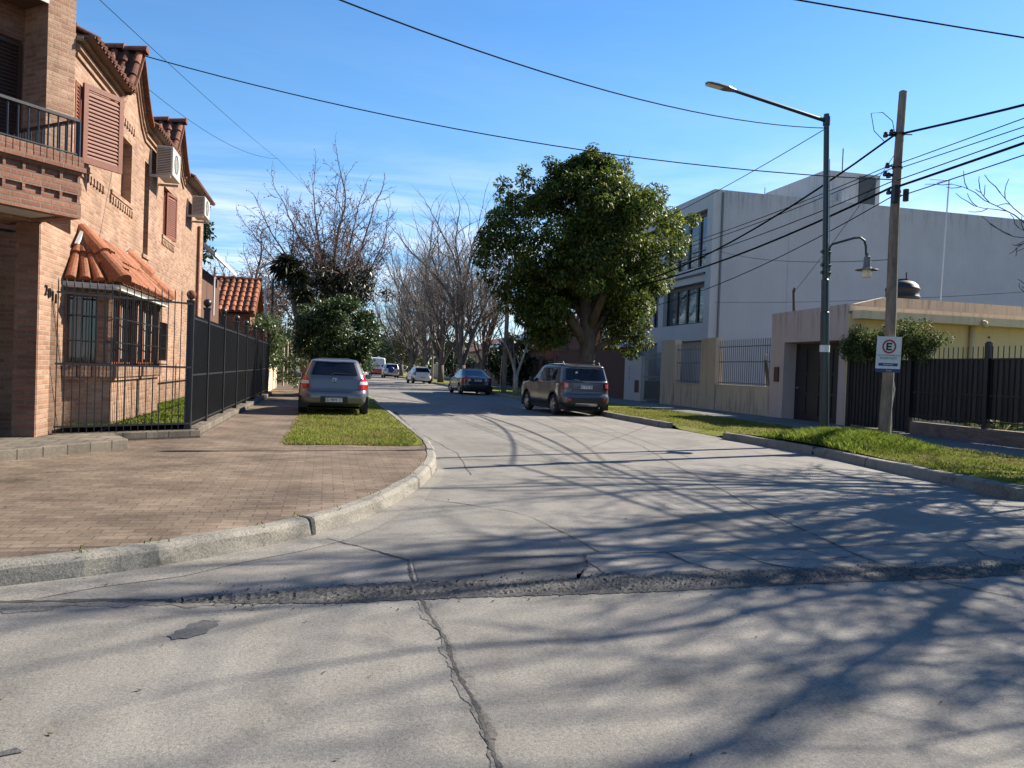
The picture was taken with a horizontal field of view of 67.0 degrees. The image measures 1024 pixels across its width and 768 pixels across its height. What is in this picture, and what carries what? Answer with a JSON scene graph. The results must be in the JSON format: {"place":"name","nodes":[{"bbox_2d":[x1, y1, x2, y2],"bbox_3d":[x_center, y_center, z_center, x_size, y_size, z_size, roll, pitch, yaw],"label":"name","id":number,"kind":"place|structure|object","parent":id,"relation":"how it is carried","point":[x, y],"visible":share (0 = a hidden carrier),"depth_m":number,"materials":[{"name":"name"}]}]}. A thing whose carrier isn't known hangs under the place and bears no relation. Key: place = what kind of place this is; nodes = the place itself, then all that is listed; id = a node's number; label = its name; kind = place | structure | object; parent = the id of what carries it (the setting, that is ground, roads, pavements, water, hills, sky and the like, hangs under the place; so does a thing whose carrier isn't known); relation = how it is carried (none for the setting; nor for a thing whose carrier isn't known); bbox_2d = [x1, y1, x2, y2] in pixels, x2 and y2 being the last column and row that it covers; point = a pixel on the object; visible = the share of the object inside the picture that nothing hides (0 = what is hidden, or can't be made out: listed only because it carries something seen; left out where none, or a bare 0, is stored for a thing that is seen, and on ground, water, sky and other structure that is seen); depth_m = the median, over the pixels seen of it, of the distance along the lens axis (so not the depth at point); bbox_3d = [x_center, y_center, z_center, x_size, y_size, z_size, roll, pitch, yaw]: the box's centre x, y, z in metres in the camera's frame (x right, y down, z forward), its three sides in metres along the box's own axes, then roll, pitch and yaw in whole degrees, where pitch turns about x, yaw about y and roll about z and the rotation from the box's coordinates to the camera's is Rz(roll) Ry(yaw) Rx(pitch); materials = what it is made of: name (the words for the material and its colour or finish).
{"place":"outdoors","nodes":[
{"label":"outdoors","id":0,"kind":"place"},
{"bbox_2d":[65,397,184,424],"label":"grass","id":1,"kind":"structure","parent":0,"point":[168,411],"depth_m":13.71,"materials":[{"name":"green plant"}]},
{"bbox_2d":[100,0,274,156],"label":"overhead cable","id":2,"kind":"object","parent":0,"point":[175,69],"visible":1,"depth_m":16.70,"materials":[{"name":"black rubber"}]},
{"bbox_2d":[0,370,426,558],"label":"pavement","id":3,"kind":"structure","parent":0,"point":[132,509],"depth_m":7.91,"materials":[{"name":"brick"}]},
{"bbox_2d":[0,433,127,461],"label":"entrance step","id":4,"kind":"object","parent":3,"relation":"on","point":[15,448],"visible":0.83,"depth_m":9.97,"materials":[{"name":"stone"}]},
{"bbox_2d":[0,0,214,437],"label":"brick house","id":5,"kind":"structure","parent":3,"relation":"on","point":[85,198],"depth_m":11.69,"materials":[{"name":"brick"}]},
{"bbox_2d":[66,291,153,363],"bbox_3d":[-6.900,-0.880,13.534,0.568,1.100,3.931,2,1,-14],"label":"window","id":6,"kind":"structure","parent":5,"relation":"in","point":[70,296],"depth_m":11.80,"materials":[{"name":"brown wood"}]},
{"bbox_2d":[61,279,161,427],"bbox_3d":[-6.884,-0.499,13.545,0.793,2.220,4.239,2,1,-14],"label":"bay window","id":7,"kind":"structure","parent":5,"relation":"in","point":[100,323],"depth_m":11.87,"materials":[{"name":"brick"}]},
{"bbox_2d":[149,145,180,187],"bbox_3d":[-7.627,-4.796,17.042,0.470,0.690,0.960,2,1,-14],"label":"air conditioner","id":8,"kind":"object","parent":5,"relation":"attached to","point":[168,160],"visible":1,"depth_m":16.66,"materials":[{"name":"metal"}]},
{"bbox_2d":[186,196,209,223],"bbox_3d":[-8.693,-4.842,21.466,0.470,0.590,0.960,2,1,-14],"label":"air conditioner","id":9,"kind":"object","parent":5,"relation":"attached to","point":[200,207],"visible":1,"depth_m":21.08,"materials":[{"name":"metal"}]},
{"bbox_2d":[50,278,199,440],"bbox_3d":[-5.774,-0.312,11.732,0.240,2.390,2.115,3,1,43],"label":"iron railing","id":10,"kind":"object","parent":3,"relation":"on","point":[158,434],"visible":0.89,"depth_m":11.69,"materials":[{"name":"metal"}]},
{"bbox_2d":[201,242,236,322],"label":"neighbour house","id":11,"kind":"structure","parent":3,"relation":"on","point":[210,286],"depth_m":27.98,"materials":[{"name":"white paint"}]},
{"bbox_2d":[179,290,271,435],"bbox_3d":[-7.251,-0.535,21.023,0.300,2.405,17.715,2,1,-14],"label":"gate fence","id":12,"kind":"object","parent":3,"relation":"on","point":[227,378],"visible":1,"depth_m":15.99,"materials":[{"name":"metal"}]},
{"bbox_2d":[212,275,263,334],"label":"tiled house","id":13,"kind":"structure","parent":3,"relation":"on","point":[242,297],"depth_m":33.15,"materials":[{"name":"tile"}]},
{"bbox_2d":[70,460,423,553],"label":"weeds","id":14,"kind":"object","parent":3,"relation":"on","point":[256,524],"visible":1,"depth_m":5.35,"materials":[{"name":"green plant"}]},
{"bbox_2d":[250,329,267,341],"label":"brick pillar","id":15,"kind":"structure","parent":3,"relation":"on","point":[258,334],"depth_m":29.57,"materials":[{"name":"brown brick"}]},
{"bbox_2d":[240,310,291,371],"bbox_3d":[-10.367,-1.893,32.694,2.132,2.853,6.614,2,1,-14],"label":"creeper","id":16,"kind":"object","parent":15,"relation":"attached to","point":[272,328],"visible":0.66,"depth_m":31.85,"materials":[{"name":"green plant"}]},
{"bbox_2d":[202,222,315,333],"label":"bare tree","id":17,"kind":"object","parent":3,"relation":"on","point":[258,269],"visible":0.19,"depth_m":43.19,"materials":[{"name":"brown plant"}]},
{"bbox_2d":[264,276,266,316],"bbox_3d":[-12.216,-2.566,38.148,0.115,5.500,0.115,2,1,-14],"label":"pole","id":18,"kind":"object","parent":3,"relation":"on","point":[265,297],"visible":0.35,"depth_m":38.07,"materials":[{"name":"grey metal"}]},
{"bbox_2d":[268,355,276,390],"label":"garden wall","id":19,"kind":"structure","parent":3,"relation":"on","point":[272,385],"depth_m":35.29,"materials":[{"name":"beige paint"}]},
{"bbox_2d":[276,328,298,383],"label":"hedge","id":20,"kind":"object","parent":3,"relation":"on","point":[288,333],"visible":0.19,"depth_m":47.78,"materials":[{"name":"green plant"}]},
{"bbox_2d":[273,353,309,388],"bbox_3d":[-9.280,-0.562,32.765,1.684,1.571,2.875,2,1,-14],"label":"shrub","id":21,"kind":"object","parent":3,"relation":"on","point":[289,375],"visible":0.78,"depth_m":32.94,"materials":[{"name":"green plant"}]},
{"bbox_2d":[267,253,317,373],"bbox_3d":[-10.291,-2.902,36.028,2.504,6.427,1.927,2,1,-14],"label":"strap leaf tree","id":22,"kind":"object","parent":3,"relation":"on","point":[284,267],"visible":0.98,"depth_m":35.73,"materials":[{"name":"green plant"}]},
{"bbox_2d":[280,397,423,445],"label":"lawn","id":23,"kind":"structure","parent":0,"point":[419,441],"depth_m":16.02,"materials":[{"name":"plant"}]},
{"bbox_2d":[239,207,389,342],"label":"bare tree","id":24,"kind":"object","parent":23,"relation":"on","point":[289,315],"visible":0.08,"depth_m":57.52,"materials":[{"name":"brown plant"}]},
{"bbox_2d":[234,132,406,326],"bbox_3d":[-9.686,-5.781,38.817,7.982,12.087,6.909,2,1,11],"label":"bare tree","id":25,"kind":"object","parent":23,"relation":"on","point":[318,248],"visible":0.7,"depth_m":38.26,"materials":[{"name":"brown plant"}]},
{"bbox_2d":[295,358,370,413],"bbox_3d":[-4.804,0.018,20.831,2.039,1.418,3.772,2,1,-14],"label":"hatchback car","id":26,"kind":"object","parent":23,"relation":"on","point":[336,383],"visible":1,"depth_m":19.16,"materials":[{"name":"grey paint"}]},
{"bbox_2d":[273,253,395,354],"bbox_3d":[-8.603,-3.022,37.577,6.027,6.701,2.897,2,1,-14],"label":"evergreen tree","id":27,"kind":"object","parent":23,"relation":"on","point":[364,288],"visible":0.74,"depth_m":37.41,"materials":[{"name":"green plant"}]},
{"bbox_2d":[287,292,385,372],"bbox_3d":[-6.943,-1.592,30.747,3.869,4.199,3.743,2,1,-14],"label":"round tree","id":28,"kind":"object","parent":23,"relation":"on","point":[327,315],"visible":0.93,"depth_m":29.95,"materials":[{"name":"green plant"}]},
{"bbox_2d":[0,366,1023,767],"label":"road","id":29,"kind":"structure","parent":0,"point":[654,648],"depth_m":4.24,"materials":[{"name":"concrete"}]},
{"bbox_2d":[202,206,216,264],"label":"evergreen tree","id":30,"kind":"object","parent":29,"relation":"on","point":[206,231],"visible":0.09,"depth_m":48.81,"materials":[{"name":"green plant"}]},
{"bbox_2d":[0,395,436,585],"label":"kerb","id":31,"kind":"structure","parent":29,"relation":"on","point":[54,566],"depth_m":5.49,"materials":[{"name":"concrete"}]},
{"bbox_2d":[369,356,385,375],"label":"delivery van","id":32,"kind":"object","parent":29,"relation":"on","point":[380,361],"visible":0.52,"depth_m":102.78,"materials":[{"name":"white paint"}]},
{"bbox_2d":[381,363,398,377],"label":"suv car","id":33,"kind":"object","parent":29,"relation":"on","point":[389,370],"visible":0.99,"depth_m":89.37,"materials":[{"name":"silver metal"}]},
{"bbox_2d":[406,367,431,383],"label":"hatchback car","id":34,"kind":"object","parent":29,"relation":"on","point":[419,374],"visible":1,"depth_m":65.49,"materials":[{"name":"white paint"}]},
{"bbox_2d":[448,368,492,394],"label":"sedan car","id":35,"kind":"object","parent":29,"relation":"on","point":[470,380],"visible":1,"depth_m":41.97,"materials":[{"name":"blue paint"}]},
{"bbox_2d":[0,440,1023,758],"bbox_3d":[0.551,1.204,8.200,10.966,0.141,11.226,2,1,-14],"label":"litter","id":36,"kind":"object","parent":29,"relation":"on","point":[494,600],"visible":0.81,"depth_m":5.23,"materials":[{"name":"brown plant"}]},
{"bbox_2d":[521,361,608,414],"bbox_3d":[1.773,0.109,27.025,2.060,1.770,4.223,2,1,-19],"label":"suv car","id":37,"kind":"object","parent":29,"relation":"on","point":[556,388],"visible":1,"depth_m":25.27,"materials":[{"name":"grey metal"}]},
{"bbox_2d":[76,0,1023,366],"label":"sky","id":38,"kind":"structure","parent":0,"point":[847,65],"materials":[{"name":"blue"}]},
{"bbox_2d":[367,370,1023,484],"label":"lawn","id":39,"kind":"structure","parent":0,"point":[683,427],"depth_m":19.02,"materials":[{"name":"plant"}]},
{"bbox_2d":[379,334,409,367],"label":"evergreen tree","id":40,"kind":"object","parent":39,"relation":"on","point":[388,348],"visible":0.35,"depth_m":112.57,"materials":[{"name":"green plant"}]},
{"bbox_2d":[363,232,431,375],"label":"bare tree","id":41,"kind":"object","parent":39,"relation":"on","point":[385,333],"visible":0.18,"depth_m":101.14,"materials":[{"name":"grey plant"}]},
{"bbox_2d":[390,331,431,366],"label":"evergreen tree","id":42,"kind":"object","parent":39,"relation":"on","point":[401,349],"visible":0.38,"depth_m":94.98,"materials":[{"name":"green plant"}]},
{"bbox_2d":[368,213,474,369],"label":"bare tree","id":43,"kind":"object","parent":39,"relation":"on","point":[413,353],"visible":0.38,"depth_m":87.29,"materials":[{"name":"grey plant"}]},
{"bbox_2d":[378,198,468,367],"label":"bare tree","id":44,"kind":"object","parent":39,"relation":"on","point":[426,357],"visible":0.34,"depth_m":75.93,"materials":[{"name":"grey plant"}]},
{"bbox_2d":[387,199,507,382],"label":"bare tree","id":45,"kind":"object","parent":39,"relation":"on","point":[441,358],"visible":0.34,"depth_m":66.19,"materials":[{"name":"grey plant"}]},
{"bbox_2d":[381,174,519,370],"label":"bare tree","id":46,"kind":"object","parent":39,"relation":"on","point":[461,288],"visible":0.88,"depth_m":56.26,"materials":[{"name":"grey plant"}]},
{"bbox_2d":[499,258,510,392],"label":"utility pole","id":47,"kind":"object","parent":39,"relation":"on","point":[504,366],"visible":0.48,"depth_m":42.87,"materials":[{"name":"grey concrete"}]},
{"bbox_2d":[488,311,529,393],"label":"forked tree","id":48,"kind":"object","parent":39,"relation":"on","point":[510,351],"visible":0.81,"depth_m":41.30,"materials":[{"name":"grey plant"}]},
{"bbox_2d":[470,141,702,364],"bbox_3d":[2.948,-4.215,29.949,8.079,10.236,7.424,3,1,26],"label":"magnolia tree","id":49,"kind":"object","parent":39,"relation":"on","point":[582,266],"visible":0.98,"depth_m":28.47,"materials":[{"name":"green plant"}]},
{"bbox_2d":[705,81,878,428],"bbox_3d":[5.905,-2.404,16.264,4.437,7.236,0.477,2,1,-20],"label":"street lamp","id":50,"kind":"object","parent":39,"relation":"on","point":[866,269],"visible":0.99,"depth_m":16.65,"materials":[{"name":"grey metal"}]},
{"bbox_2d":[339,0,824,128],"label":"overhead cable","id":51,"kind":"object","parent":50,"relation":"attached to","point":[552,74],"visible":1,"depth_m":10.82,"materials":[{"name":"black rubber"}]},
{"bbox_2d":[528,129,823,267],"bbox_3d":[3.234,-5.604,29.753,0.018,0.819,27.201,2,1,-15],"label":"overhead cable","id":52,"kind":"object","parent":50,"relation":"attached to","point":[730,183],"visible":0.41,"depth_m":20.14,"materials":[{"name":"black rubber"}]},
{"bbox_2d":[756,425,950,454],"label":"grass","id":53,"kind":"structure","parent":39,"relation":"on","point":[850,438],"depth_m":14.59,"materials":[{"name":"green plant"}]},
{"bbox_2d":[871,90,912,433],"bbox_3d":[7.754,-2.372,16.043,1.017,7.456,0.281,2,1,-14],"label":"utility pole","id":54,"kind":"object","parent":39,"relation":"on","point":[886,405],"visible":0.98,"depth_m":16.03,"materials":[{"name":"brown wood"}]},
{"bbox_2d":[118,48,892,179],"bbox_3d":[0.182,-5.367,15.521,15.725,1.725,0.021,2,1,-4],"label":"overhead cable","id":55,"kind":"object","parent":54,"relation":"attached to","point":[505,137],"visible":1,"depth_m":15.50,"materials":[{"name":"black rubber"}]},
{"bbox_2d":[509,163,893,271],"bbox_3d":[3.833,-5.195,29.471,0.018,1.383,28.094,2,1,-17],"label":"overhead cable","id":56,"kind":"object","parent":54,"relation":"attached to","point":[767,215],"visible":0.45,"depth_m":20.06,"materials":[{"name":"black rubber"}]},
{"bbox_2d":[602,197,890,315],"bbox_3d":[3.792,-3.613,29.503,0.021,1.949,28.093,2,1,-17],"label":"overhead cable","id":57,"kind":"object","parent":54,"relation":"attached to","point":[767,262],"visible":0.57,"depth_m":19.97,"materials":[{"name":"black rubber"}]},
{"bbox_2d":[614,136,892,288],"bbox_3d":[3.829,-4.798,29.480,0.046,2.399,28.107,2,1,-17],"label":"overhead cable","id":58,"kind":"object","parent":54,"relation":"attached to","point":[856,162],"visible":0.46,"depth_m":19.82,"materials":[{"name":"black rubber"}]},
{"bbox_2d":[624,186,891,288],"bbox_3d":[3.798,-4.406,29.484,0.049,1.788,28.100,2,1,-17],"label":"overhead cable","id":59,"kind":"object","parent":54,"relation":"attached to","point":[842,210],"visible":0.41,"depth_m":19.73,"materials":[{"name":"black rubber"}]},
{"bbox_2d":[623,181,892,276],"bbox_3d":[3.788,-4.625,29.475,0.021,1.328,28.097,2,1,-17],"label":"overhead cable","id":60,"kind":"object","parent":54,"relation":"attached to","point":[770,230],"visible":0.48,"depth_m":19.95,"materials":[{"name":"black rubber"}]},
{"bbox_2d":[631,168,891,263],"bbox_3d":[3.855,-5.031,29.481,0.018,1.308,28.090,2,1,-17],"label":"overhead cable","id":61,"kind":"object","parent":54,"relation":"attached to","point":[771,217],"visible":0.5,"depth_m":19.76,"materials":[{"name":"black rubber"}]},
{"bbox_2d":[875,336,901,372],"bbox_3d":[7.738,-0.607,15.889,0.530,0.735,0.017,2,1,-1],"label":"parking sign","id":62,"kind":"object","parent":54,"relation":"attached to","point":[888,354],"visible":1,"depth_m":15.89,"materials":[{"name":"white metal"}]},
{"bbox_2d":[897,135,1023,180],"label":"overhead cable","id":63,"kind":"object","parent":54,"relation":"attached to","point":[962,157],"visible":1,"depth_m":14.39,"materials":[{"name":"black rubber"}]},
{"bbox_2d":[899,142,1023,186],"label":"overhead cable","id":64,"kind":"object","parent":54,"relation":"attached to","point":[967,162],"visible":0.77,"depth_m":14.39,"materials":[{"name":"black rubber"}]},
{"bbox_2d":[900,155,1023,196],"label":"overhead cable","id":65,"kind":"object","parent":54,"relation":"attached to","point":[965,174],"visible":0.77,"depth_m":14.36,"materials":[{"name":"black rubber"}]},
{"bbox_2d":[901,118,1023,162],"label":"overhead cable","id":66,"kind":"object","parent":54,"relation":"attached to","point":[964,139],"visible":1,"depth_m":14.41,"materials":[{"name":"black rubber"}]},
{"bbox_2d":[903,104,1023,133],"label":"overhead cable","id":67,"kind":"object","parent":54,"relation":"attached to","point":[971,117],"visible":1,"depth_m":14.42,"materials":[{"name":"black rubber"}]},
{"bbox_2d":[903,126,1023,166],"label":"overhead cable","id":68,"kind":"object","parent":54,"relation":"attached to","point":[968,145],"visible":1,"depth_m":14.35,"materials":[{"name":"black rubber"}]},
{"bbox_2d":[403,367,1023,457],"bbox_3d":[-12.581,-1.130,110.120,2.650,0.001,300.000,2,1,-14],"label":"pavement","id":69,"kind":"structure","parent":0,"point":[987,447],"depth_m":22.65,"materials":[{"name":"concrete"}]},
{"bbox_2d":[292,334,476,371],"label":"treeline","id":70,"kind":"object","parent":69,"relation":"on","point":[429,364],"visible":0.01,"depth_m":220.17,"materials":[{"name":"green plant"}]},
{"bbox_2d":[369,329,421,371],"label":"evergreen tree","id":71,"kind":"object","parent":69,"relation":"on","point":[384,355],"visible":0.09,"depth_m":142.41,"materials":[{"name":"green plant"}]},
{"bbox_2d":[433,364,457,377],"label":"garden wall","id":72,"kind":"structure","parent":69,"relation":"on","point":[435,370],"depth_m":107.00,"materials":[{"name":"white paint"}]},
{"bbox_2d":[437,331,476,378],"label":"evergreen tree","id":73,"kind":"object","parent":69,"relation":"on","point":[452,366],"visible":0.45,"depth_m":84.65,"materials":[{"name":"green plant"}]},
{"bbox_2d":[465,362,497,383],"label":"garden wall","id":74,"kind":"structure","parent":69,"relation":"on","point":[474,365],"depth_m":76.67,"materials":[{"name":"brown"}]},
{"bbox_2d":[458,337,508,362],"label":"house","id":75,"kind":"structure","parent":69,"relation":"on","point":[472,352],"depth_m":89.62,"materials":[{"name":"white paint"}]},
{"bbox_2d":[442,212,542,372],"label":"bare tree","id":76,"kind":"object","parent":69,"relation":"on","point":[485,346],"visible":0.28,"depth_m":62.46,"materials":[{"name":"grey plant"}]},
{"bbox_2d":[479,343,511,384],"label":"evergreen tree","id":77,"kind":"object","parent":69,"relation":"on","point":[493,360],"visible":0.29,"depth_m":64.12,"materials":[{"name":"green plant"}]},
{"bbox_2d":[494,332,536,387],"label":"evergreen tree","id":78,"kind":"object","parent":69,"relation":"on","point":[525,369],"visible":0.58,"depth_m":54.68,"materials":[{"name":"green plant"}]},
{"bbox_2d":[498,356,557,384],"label":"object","id":79,"kind":"structure","parent":69,"relation":"on","point":[539,365],"depth_m":55.37,"materials":[{"name":"black metal"}]},
{"bbox_2d":[399,376,672,427],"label":"kerb","id":80,"kind":"structure","parent":69,"relation":"on","point":[657,423],"depth_m":24.01,"materials":[{"name":"concrete"}]},
{"bbox_2d":[530,345,548,362],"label":"dark house","id":81,"kind":"structure","parent":69,"relation":"on","point":[536,354],"depth_m":62.69,"materials":[{"name":"brick"}]},
{"bbox_2d":[549,316,602,360],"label":"orange house","id":82,"kind":"structure","parent":69,"relation":"on","point":[574,344],"depth_m":54.08,"materials":[{"name":"red brick"}]},
{"bbox_2d":[558,347,633,398],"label":"brown wall","id":83,"kind":"structure","parent":69,"relation":"on","point":[612,362],"depth_m":41.54,"materials":[{"name":"brown paint"}]},
{"bbox_2d":[722,433,1023,499],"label":"kerb","id":84,"kind":"structure","parent":69,"relation":"on","point":[997,488],"depth_m":12.12,"materials":[{"name":"concrete"}]},
{"bbox_2d":[768,303,994,424],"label":"garage","id":85,"kind":"structure","parent":69,"relation":"on","point":[794,390],"depth_m":25.14,"materials":[{"name":"beige paint"}]},
{"bbox_2d":[794,343,838,423],"bbox_3d":[9.773,-0.044,24.471,0.130,2.490,2.800,2,1,-14],"label":"door","id":86,"kind":"structure","parent":85,"relation":"in","point":[807,376],"depth_m":24.91,"materials":[{"name":"black metal"}]},
{"bbox_2d":[930,179,949,300],"bbox_3d":[13.756,-4.537,25.054,0.703,4.201,0.300,2,1,-14],"label":"aerial mast","id":87,"kind":"object","parent":85,"relation":"on","point":[945,233],"visible":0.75,"depth_m":25.05,"materials":[{"name":"white metal"}]},
{"bbox_2d":[843,297,1023,427],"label":"yellow house","id":88,"kind":"structure","parent":69,"relation":"on","point":[1000,328],"depth_m":23.50,"materials":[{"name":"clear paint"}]},
{"bbox_2d":[885,272,920,298],"bbox_3d":[12.671,-3.081,25.089,1.060,1.090,1.060,2,1,-14],"label":"water tank","id":89,"kind":"object","parent":88,"relation":"on","point":[907,289],"visible":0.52,"depth_m":24.64,"materials":[{"name":"silver metal"}]},
{"bbox_2d":[845,341,1023,446],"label":"black fence","id":90,"kind":"object","parent":69,"relation":"on","point":[984,390],"visible":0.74,"depth_m":18.90,"materials":[{"name":"metal"}]},
{"bbox_2d":[796,0,1023,37],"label":"overhead cable","id":91,"kind":"object","parent":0,"point":[909,18],"visible":1,"depth_m":9.26,"materials":[{"name":"black rubber"}]},
{"label":"courtyard","id":92,"kind":"structure","parent":0,"visible":0},
{"bbox_2d":[624,337,770,415],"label":"front wall","id":93,"kind":"structure","parent":92,"relation":"on","point":[711,391],"depth_m":31.20,"materials":[{"name":"beige paint"}]},
{"bbox_2d":[602,148,1023,386],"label":"grey building","id":94,"kind":"structure","parent":92,"relation":"on","point":[979,259],"depth_m":37.64,"materials":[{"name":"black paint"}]},
{"bbox_2d":[634,295,658,329],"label":"window","id":95,"kind":"structure","parent":94,"relation":"in","point":[654,319],"depth_m":42.41,"materials":[{"name":"black glass"}]},
{"bbox_2d":[641,344,656,380],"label":"garage door","id":96,"kind":"structure","parent":94,"relation":"in","point":[651,350],"depth_m":43.02,"materials":[{"name":"grey metal"}]},
{"bbox_2d":[667,282,703,326],"bbox_3d":[8.777,-3.922,38.688,0.100,1.970,4.500,2,1,-14],"label":"window","id":97,"kind":"structure","parent":94,"relation":"in","point":[689,309],"depth_m":38.74,"materials":[{"name":"blue glass"}]},
{"bbox_2d":[669,211,707,273],"bbox_3d":[8.886,-6.969,38.624,0.110,2.670,4.520,2,1,-14],"label":"window","id":98,"kind":"structure","parent":94,"relation":"in","point":[700,232],"depth_m":38.10,"materials":[{"name":"black glass"}]},
{"bbox_2d":[680,341,701,383],"bbox_3d":[8.777,-0.611,38.775,0.070,3.010,4.500,2,1,-14],"label":"garage door","id":99,"kind":"structure","parent":94,"relation":"in","point":[693,342],"depth_m":38.37,"materials":[{"name":"grey metal"}]},
{"bbox_2d":[723,292,1018,302],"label":"overhead cable","id":100,"kind":"object","parent":94,"relation":"attached to","point":[854,300],"visible":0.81,"depth_m":33.04,"materials":[{"name":"black rubber"}]},
{"label":"lawn","id":101,"kind":"structure","parent":0,"visible":0},
{"bbox_2d":[835,316,954,365],"bbox_3d":[10.248,-0.301,21.129,1.654,3.024,3.229,2,1,-14],"label":"fence plant","id":102,"kind":"object","parent":101,"relation":"on","point":[862,345],"visible":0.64,"depth_m":20.32,"materials":[{"name":"green plant"}]},
{"bbox_2d":[934,171,1023,291],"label":"bare tree","id":103,"kind":"object","parent":101,"relation":"on","point":[1021,220],"visible":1,"depth_m":12.53,"materials":[{"name":"grey plant"}]},
{"bbox_2d":[975,420,1023,431],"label":"garden plant","id":104,"kind":"object","parent":101,"relation":"on","point":[1008,427],"visible":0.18,"depth_m":18.09,"materials":[{"name":"green plant"}]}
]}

